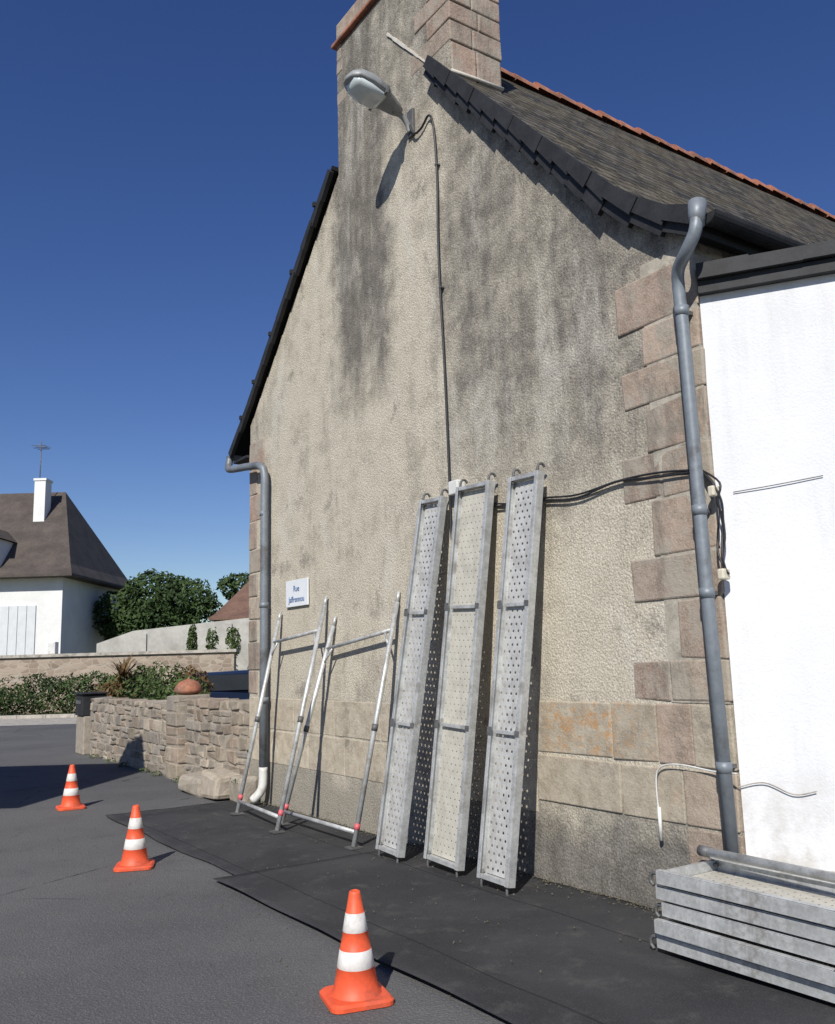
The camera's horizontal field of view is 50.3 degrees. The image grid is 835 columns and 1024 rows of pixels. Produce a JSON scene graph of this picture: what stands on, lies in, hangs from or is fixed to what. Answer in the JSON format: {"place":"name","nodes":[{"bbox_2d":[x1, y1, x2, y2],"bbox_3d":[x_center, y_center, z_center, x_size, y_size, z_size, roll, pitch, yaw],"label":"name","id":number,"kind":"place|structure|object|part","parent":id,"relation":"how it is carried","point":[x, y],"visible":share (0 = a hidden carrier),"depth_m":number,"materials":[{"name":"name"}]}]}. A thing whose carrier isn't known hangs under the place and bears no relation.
{"place":"outdoors","nodes":[
{"label":"outdoors","id":0,"kind":"place"},
{"bbox_2d":[0,717,76,725],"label":"pavement","id":1,"kind":"structure","parent":0,"point":[34,721],"depth_m":28.64,"materials":[{"name":"concrete"}]},
{"bbox_2d":[3,711,73,715],"bbox_3d":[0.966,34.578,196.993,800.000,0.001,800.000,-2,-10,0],"label":"ground","id":2,"kind":"structure","parent":0,"point":[38,712],"depth_m":34.25,"materials":[{"name":"brown soil"}]},
{"bbox_2d":[0,670,115,715],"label":"clipped hedge","id":3,"kind":"object","parent":2,"relation":"on","point":[52,687],"visible":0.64,"depth_m":32.43,"materials":[{"name":"green plant"}]},
{"bbox_2d":[0,577,119,653],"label":"walls","id":4,"kind":"structure","parent":2,"relation":"on","point":[64,612],"depth_m":45.12,"materials":[{"name":"white paint"}]},
{"bbox_2d":[0,605,35,654],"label":"garage door and shutters","id":5,"kind":"structure","parent":4,"relation":"attached to","point":[21,631],"depth_m":44.66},
{"bbox_2d":[0,492,129,589],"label":"roof","id":6,"kind":"structure","parent":4,"relation":"on","point":[62,540],"depth_m":47.86,"materials":[{"name":"grey tile"}]},
{"bbox_2d":[0,539,13,565],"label":"dormer","id":7,"kind":"object","parent":6,"relation":"attached to","point":[5,547],"visible":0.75,"depth_m":45.69,"materials":[{"name":"white paint"}]},
{"bbox_2d":[0,530,16,542],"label":"dormer roof","id":8,"kind":"structure","parent":6,"relation":"attached to","point":[6,535],"depth_m":46.43,"materials":[{"name":"tile"}]},
{"bbox_2d":[33,478,52,521],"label":"chimney","id":9,"kind":"object","parent":6,"relation":"on","point":[42,497],"visible":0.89,"depth_m":48.54,"materials":[{"name":"white paint"}]},
{"bbox_2d":[39,441,41,477],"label":"antenna mast","id":10,"kind":"object","parent":9,"relation":"attached to","point":[40,460],"visible":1,"depth_m":49.22,"materials":[{"name":"grey metal"}]},
{"bbox_2d":[92,568,222,639],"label":"garden tree","id":11,"kind":"object","parent":2,"relation":"on","point":[179,601],"visible":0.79,"depth_m":48.78,"materials":[{"name":"green plant"}]},
{"bbox_2d":[186,620,197,649],"bbox_3d":[-10.022,6.657,39.491,0.575,3.662,0.662,-2,-10,0],"label":"dwarf conifer","id":12,"kind":"object","parent":2,"relation":"on","point":[191,642],"visible":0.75,"depth_m":39.53,"materials":[{"name":"green plant"}]},
{"bbox_2d":[205,627,218,649],"bbox_3d":[-9.110,6.774,39.455,0.659,3.369,0.656,-2,-10,0],"label":"dwarf conifer","id":13,"kind":"object","parent":2,"relation":"on","point":[211,644],"visible":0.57,"depth_m":39.50,"materials":[{"name":"green plant"}]},
{"bbox_2d":[215,572,249,599],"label":"garden tree","id":14,"kind":"object","parent":2,"relation":"on","point":[233,584],"visible":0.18,"depth_m":61.27,"materials":[{"name":"green plant"}]},
{"bbox_2d":[225,627,240,657],"bbox_3d":[-8.190,6.768,39.442,0.750,3.326,0.651,-2,-10,0],"label":"dwarf conifer","id":15,"kind":"object","parent":2,"relation":"on","point":[232,636],"visible":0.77,"depth_m":39.54,"materials":[{"name":"green plant"}]},
{"bbox_2d":[249,37,744,910],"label":"gable walls","id":16,"kind":"structure","parent":2,"relation":"on","point":[539,265],"depth_m":7.75,"materials":[{"name":"beige paint"}]},
{"bbox_2d":[225,457,268,803],"bbox_3d":[-2.162,1.305,10.966,0.196,4.297,1.273,5,-11,-32],"label":"downpipe","id":17,"kind":"object","parent":16,"relation":"attached to","point":[257,795],"visible":0.99,"depth_m":10.49,"materials":[{"name":"grey plastic"}]},
{"bbox_2d":[248,437,264,693],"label":"quoins","id":18,"kind":"object","parent":16,"relation":"attached to","point":[257,451],"visible":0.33,"depth_m":11.07,"materials":[{"name":"stone"}]},
{"bbox_2d":[235,166,338,455],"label":"roof","id":19,"kind":"structure","parent":16,"relation":"on","point":[243,447],"depth_m":10.86,"materials":[{"name":"stone"}]},
{"bbox_2d":[228,169,333,457],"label":"verge slates","id":20,"kind":"object","parent":19,"relation":"attached to","point":[313,221],"visible":1,"depth_m":10.68,"materials":[{"name":"black stone"}]},
{"bbox_2d":[239,201,315,419],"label":"verge pegs","id":21,"kind":"object","parent":20,"relation":"attached to","point":[290,273],"visible":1,"depth_m":10.70,"materials":[{"name":"black metal"}]},
{"bbox_2d":[286,577,308,607],"bbox_3d":[-1.356,0.911,10.000,0.022,0.300,0.550,5,-11,-33],"label":"street name sign","id":22,"kind":"object","parent":16,"relation":"attached to","point":[297,592],"visible":1,"depth_m":9.97,"materials":[{"name":"white metal"}]},
{"bbox_2d":[343,69,414,138],"bbox_3d":[-0.360,-3.894,8.471,0.740,0.454,0.333,5,-11,-33],"label":"wall street lamp","id":23,"kind":"object","parent":16,"relation":"attached to","point":[368,89],"visible":1,"depth_m":8.36,"materials":[{"name":"metal"}]},
{"bbox_2d":[337,0,501,171],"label":"chimney stack","id":24,"kind":"object","parent":16,"relation":"on","point":[362,44],"visible":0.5,"depth_m":9.43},
{"bbox_2d":[337,44,345,105],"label":"quoin stones","id":25,"kind":"object","parent":24,"relation":"attached to","point":[341,96],"visible":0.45,"depth_m":10.06,"materials":[{"name":"beige stone"}]},
{"bbox_2d":[336,0,367,38],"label":"chimney top course","id":26,"kind":"object","parent":24,"relation":"attached to","point":[349,16],"visible":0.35,"depth_m":9.94,"materials":[{"name":"beige stone"}]},
{"bbox_2d":[331,0,377,50],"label":"chimney cap","id":27,"kind":"object","parent":24,"relation":"attached to","point":[356,21],"visible":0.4,"depth_m":9.80,"materials":[{"name":"orange ceramic"}]},
{"bbox_2d":[386,33,424,61],"bbox_3d":[-0.048,-4.531,8.755,0.037,0.987,0.896,5,-11,-33],"label":"mortar fillet","id":28,"kind":"object","parent":24,"relation":"attached to","point":[400,43],"visible":0.72,"depth_m":8.88,"materials":[{"name":"white concrete"}]},
{"bbox_2d":[411,0,501,75],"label":"chimney quoins","id":29,"kind":"object","parent":24,"relation":"attached to","point":[454,32],"visible":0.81,"depth_m":8.44,"materials":[{"name":"beige stone"}]},
{"bbox_2d":[451,41,501,93],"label":"chimney base stones","id":30,"kind":"object","parent":24,"relation":"attached to","point":[463,58],"visible":0.6,"depth_m":8.33,"materials":[{"name":"beige stone"}]},
{"bbox_2d":[249,697,745,863],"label":"plinth blocks","id":31,"kind":"structure","parent":16,"relation":"attached to","point":[684,734],"depth_m":6.15,"materials":[{"name":"stone"}]},
{"bbox_2d":[233,226,770,464],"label":"eave soffit","id":32,"kind":"structure","parent":16,"relation":"attached to","point":[715,238],"depth_m":5.74,"materials":[{"name":"black wood"}]},
{"bbox_2d":[226,455,243,460],"bbox_3d":[1.470,-0.386,14.466,9.600,0.065,0.130,5,-11,-33],"label":"gutter","id":33,"kind":"object","parent":32,"relation":"on","point":[236,457],"visible":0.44,"depth_m":11.83,"materials":[{"name":"grey metal"}]},
{"bbox_2d":[705,209,805,250],"bbox_3d":[5.772,-1.476,8.118,9.600,0.068,0.136,5,-11,-33],"label":"gutter","id":34,"kind":"object","parent":32,"relation":"attached to","point":[731,225],"visible":0.58,"depth_m":5.63,"materials":[{"name":"black metal"}]},
{"bbox_2d":[423,55,688,237],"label":"verge slates","id":35,"kind":"object","parent":16,"relation":"attached to","point":[566,163],"visible":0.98,"depth_m":6.62,"materials":[{"name":"black stone"}]},
{"bbox_2d":[409,114,736,840],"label":"electrical cables","id":36,"kind":"object","parent":16,"relation":"attached to","point":[714,490],"visible":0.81,"depth_m":6.11,"materials":[{"name":"rubber"}]},
{"bbox_2d":[460,76,834,244],"bbox_3d":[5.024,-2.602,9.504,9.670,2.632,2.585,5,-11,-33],"label":"roof","id":37,"kind":"structure","parent":16,"relation":"on","point":[632,171],"depth_m":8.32,"materials":[{"name":"stone"}]},
{"bbox_2d":[451,68,503,90],"bbox_3d":[0.565,-4.041,8.310,0.601,0.056,0.041,5,-11,-33],"label":"mortar fillet side","id":38,"kind":"object","parent":37,"relation":"on","point":[482,81],"visible":0.93,"depth_m":8.29,"materials":[{"name":"white concrete"}]},
{"bbox_2d":[614,253,732,701],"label":"quoins","id":39,"kind":"object","parent":16,"relation":"attached to","point":[640,303],"visible":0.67,"depth_m":5.68,"materials":[{"name":"stone"}]},
{"bbox_2d":[640,243,733,703],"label":"quoin joints","id":40,"kind":"object","parent":39,"relation":"attached to","point":[670,605],"visible":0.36,"depth_m":5.63,"materials":[{"name":"beige concrete"}]},
{"bbox_2d":[671,197,739,853],"bbox_3d":[1.729,0.053,5.240,0.174,3.931,0.371,-1,-10,-3],"label":"downpipe","id":41,"kind":"object","parent":16,"relation":"attached to","point":[725,766],"visible":0.99,"depth_m":5.31,"materials":[{"name":"metal"}]},
{"bbox_3d":[3.641,-4.080,12.391,8.990,1.065,1.070,5,-11,-33],"label":"roof","id":42,"kind":"object","parent":16,"relation":"on","visible":0},
{"bbox_2d":[501,67,834,221],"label":"ridge tiles","id":43,"kind":"object","parent":42,"relation":"attached to","point":[597,114],"visible":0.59,"depth_m":11.45,"materials":[{"name":"tile"}]},
{"bbox_2d":[48,642,58,653],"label":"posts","id":44,"kind":"object","parent":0,"point":[53,647],"visible":0.98,"depth_m":35.70,"materials":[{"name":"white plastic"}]},
{"bbox_2d":[75,715,90,754],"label":"pillar","id":45,"kind":"structure","parent":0,"point":[83,729],"depth_m":17.07,"materials":[{"name":"beige stone"}]},
{"bbox_2d":[73,692,108,715],"bbox_3d":[-6.412,3.761,17.441,0.530,0.435,0.640,5,-11,-33],"label":"letterbox","id":46,"kind":"object","parent":45,"relation":"on","point":[83,707],"visible":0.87,"depth_m":17.18,"materials":[{"name":"black metal"}]},
{"bbox_2d":[0,652,235,712],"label":"wall","id":47,"kind":"structure","parent":0,"point":[16,668],"depth_m":35.53,"materials":[{"name":"beige stone"}]},
{"bbox_2d":[0,649,238,657],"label":"coping","id":48,"kind":"object","parent":47,"relation":"on","point":[119,653],"visible":1,"depth_m":35.51,"materials":[{"name":"concrete"}]},
{"bbox_2d":[96,618,249,669],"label":"wall","id":49,"kind":"structure","parent":0,"point":[165,639],"depth_m":41.64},
{"bbox_2d":[139,624,231,650],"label":"wall piers","id":50,"kind":"object","parent":49,"relation":"attached to","point":[143,642],"depth_m":41.55,"materials":[{"name":"grey concrete"}]},
{"bbox_2d":[165,694,209,780],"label":"stone gate pier","id":51,"kind":"structure","parent":0,"point":[176,741],"depth_m":12.92,"materials":[{"name":"stone"}]},
{"bbox_2d":[174,677,202,694],"bbox_3d":[-3.420,2.596,13.268,0.420,0.250,0.420,5,-11,-33],"label":"terracotta pot","id":52,"kind":"object","parent":51,"relation":"on","point":[188,686],"visible":1,"depth_m":13.12,"materials":[{"name":"orange ceramic"}]},
{"bbox_2d":[208,582,249,621],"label":"brown roof house","id":53,"kind":"structure","parent":0,"point":[236,606],"depth_m":49.33,"materials":[{"name":"tile"}]},
{"bbox_2d":[0,724,510,1023],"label":"road","id":54,"kind":"structure","parent":0,"point":[78,946],"depth_m":5.46,"materials":[{"name":"grey asphalt"}]},
{"bbox_2d":[0,714,77,718],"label":"kerb","id":55,"kind":"structure","parent":54,"relation":"on","point":[37,716],"depth_m":30.62,"materials":[{"name":"concrete"}]},
{"bbox_2d":[55,764,85,810],"bbox_3d":[-4.081,3.236,10.479,0.310,0.496,0.310,4,-11,-28],"label":"traffic cone","id":56,"kind":"object","parent":54,"relation":"on","point":[71,798],"visible":1,"depth_m":10.40,"materials":[{"name":"orange plastic"}]},
{"bbox_2d":[97,652,145,698],"bbox_3d":[-6.210,3.949,18.904,1.363,1.996,1.281,-5,-10,18],"label":"cordyline plant","id":57,"kind":"object","parent":54,"relation":"on","point":[122,669],"visible":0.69,"depth_m":18.86,"materials":[{"name":"brown plant"}]},
{"bbox_2d":[89,696,166,775],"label":"stones","id":58,"kind":"object","parent":54,"relation":"on","point":[148,736],"visible":0.68,"depth_m":14.82,"materials":[{"name":"stone"}]},
{"bbox_2d":[90,698,166,776],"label":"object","id":59,"kind":"object","parent":54,"relation":"on","point":[140,716],"visible":0.29,"depth_m":14.89,"materials":[{"name":"beige stone"}]},
{"bbox_2d":[96,665,166,699],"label":"flowering shrubs","id":60,"kind":"object","parent":54,"relation":"on","point":[136,673],"visible":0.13,"depth_m":19.75,"materials":[{"name":"green plant"}]},
{"bbox_2d":[113,805,154,871],"bbox_3d":[-2.317,2.658,7.292,0.304,0.486,0.304,0,-10,-11],"label":"traffic cone","id":61,"kind":"object","parent":54,"relation":"on","point":[134,856],"visible":1,"depth_m":7.22,"materials":[{"name":"orange plastic"}]},
{"bbox_2d":[89,754,179,782],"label":"wall foot weeds","id":62,"kind":"object","parent":54,"relation":"on","point":[177,778],"depth_m":13.89,"materials":[{"name":"green plant"}]},
{"bbox_2d":[94,664,214,697],"bbox_3d":[-5.434,3.631,18.080,2.969,1.022,0.897,-6,-11,27],"label":"rusty shrub","id":63,"kind":"object","parent":54,"relation":"on","point":[193,671],"visible":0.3,"depth_m":17.86,"materials":[{"name":"brown plant"}]},
{"bbox_2d":[112,660,210,699],"bbox_3d":[-4.714,3.520,16.694,2.640,1.452,1.246,-11,-13,43],"label":"garden shrub","id":64,"kind":"object","parent":54,"relation":"on","point":[162,688],"visible":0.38,"depth_m":16.77,"materials":[{"name":"green plant"}]},
{"bbox_2d":[144,670,249,699],"bbox_3d":[-4.775,4.522,21.065,4.194,1.500,1.800,2,-10,-20],"label":"parked car","id":65,"kind":"object","parent":54,"relation":"on","point":[231,684],"visible":0.06,"depth_m":20.50,"materials":[{"name":"blue paint"}]},
{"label":"side windows","id":66,"kind":"part","parent":65,"relation":"part of","materials":[{"name":"black glass"}]},
{"bbox_2d":[184,697,248,774],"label":"stones","id":67,"kind":"object","parent":54,"relation":"on","point":[240,718],"visible":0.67,"depth_m":11.86,"materials":[{"name":"stone"}]},
{"bbox_2d":[186,701,248,772],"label":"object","id":68,"kind":"object","parent":54,"relation":"on","point":[223,745],"visible":0.21,"depth_m":11.88,"materials":[{"name":"beige stone"}]},
{"bbox_2d":[106,800,409,874],"bbox_3d":[-1.601,3.082,8.550,1.692,0.022,4.145,5,-11,-33],"label":"ground membrane","id":69,"kind":"object","parent":54,"relation":"on","point":[294,842],"visible":0.76,"depth_m":8.30,"materials":[{"name":"black rubber"}]},
{"bbox_2d":[178,768,258,802],"bbox_3d":[-2.483,3.380,11.026,0.432,0.370,1.762,5,-11,-33],"label":"granite footing","id":70,"kind":"object","parent":69,"relation":"on","point":[216,784],"visible":0.83,"depth_m":10.71,"materials":[{"name":"beige stone"}]},
{"bbox_2d":[230,596,327,833],"bbox_3d":[-1.471,2.054,9.368,0.744,2.278,1.413,5,-11,-33],"label":"scaffold frame","id":71,"kind":"object","parent":69,"relation":"on","point":[274,644],"visible":1,"depth_m":9.28,"materials":[{"name":"metal"}]},
{"bbox_2d":[274,591,400,849],"bbox_3d":[-0.807,1.931,8.566,0.568,2.218,1.633,5,-11,-33],"label":"scaffold frame","id":72,"kind":"object","parent":69,"relation":"on","point":[374,729],"visible":0.95,"depth_m":8.18,"materials":[{"name":"metal"}]},
{"bbox_2d":[34,801,661,1019],"bbox_3d":[-1.179,2.823,7.165,2.590,0.056,6.908,5,-11,-33],"label":"grit","id":73,"kind":"object","parent":54,"relation":"on","point":[638,903],"visible":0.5,"depth_m":6.23,"materials":[{"name":"grey gravel"}]},
{"bbox_2d":[319,889,393,1013],"bbox_3d":[-0.301,2.098,4.314,0.310,0.496,0.310,2,-10,-20],"label":"traffic cone","id":74,"kind":"object","parent":54,"relation":"on","point":[357,986],"visible":1,"depth_m":4.23,"materials":[{"name":"orange plastic"}]},
{"bbox_2d":[213,844,834,1023],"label":"ground membrane","id":75,"kind":"object","parent":54,"relation":"on","point":[592,967],"visible":0.78,"depth_m":4.90,"materials":[{"name":"black rubber"}]},
{"bbox_2d":[375,489,448,862],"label":"scaffold deck","id":76,"kind":"structure","parent":75,"relation":"on","point":[411,615],"depth_m":7.40,"materials":[{"name":"metal"}]},
{"bbox_2d":[423,472,495,876],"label":"scaffold deck","id":77,"kind":"structure","parent":75,"relation":"on","point":[445,731],"depth_m":6.94,"materials":[{"name":"metal"}]},
{"bbox_2d":[477,462,545,895],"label":"scaffold deck","id":78,"kind":"structure","parent":75,"relation":"on","point":[507,603],"depth_m":6.38,"materials":[{"name":"metal"}]},
{"bbox_2d":[649,925,834,1003],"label":"scaffold deck","id":79,"kind":"structure","parent":75,"relation":"on","point":[771,976],"depth_m":4.26,"materials":[{"name":"metal"}]},
{"bbox_2d":[654,918,834,987],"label":"scaffold deck","id":80,"kind":"structure","parent":79,"relation":"on","point":[811,969],"depth_m":4.24,"materials":[{"name":"metal"}]},
{"bbox_2d":[654,901,834,964],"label":"scaffold deck","id":81,"kind":"structure","parent":80,"relation":"on","point":[808,948],"depth_m":4.24,"materials":[{"name":"metal"}]},
{"bbox_2d":[655,874,834,945],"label":"scaffold deck","id":82,"kind":"structure","parent":81,"relation":"on","point":[822,933],"depth_m":4.24,"materials":[{"name":"metal"}]},
{"bbox_2d":[648,857,834,926],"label":"scaffold deck","id":83,"kind":"structure","parent":82,"relation":"on","point":[791,895],"depth_m":4.45,"materials":[{"name":"metal"}]},
{"bbox_2d":[697,845,834,882],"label":"steel tube","id":84,"kind":"object","parent":83,"relation":"on","point":[794,869],"visible":1,"depth_m":4.50,"materials":[{"name":"silver metal"}]},
{"bbox_2d":[695,240,834,871],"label":"white rendered annex","id":85,"kind":"object","parent":54,"relation":"on","point":[768,325],"visible":0.93,"depth_m":5.25,"materials":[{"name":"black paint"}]},
{"bbox_2d":[0,0,834,622],"label":"sky","id":86,"kind":"structure","parent":0,"point":[164,164],"materials":[{"name":"blue"}]}
]}

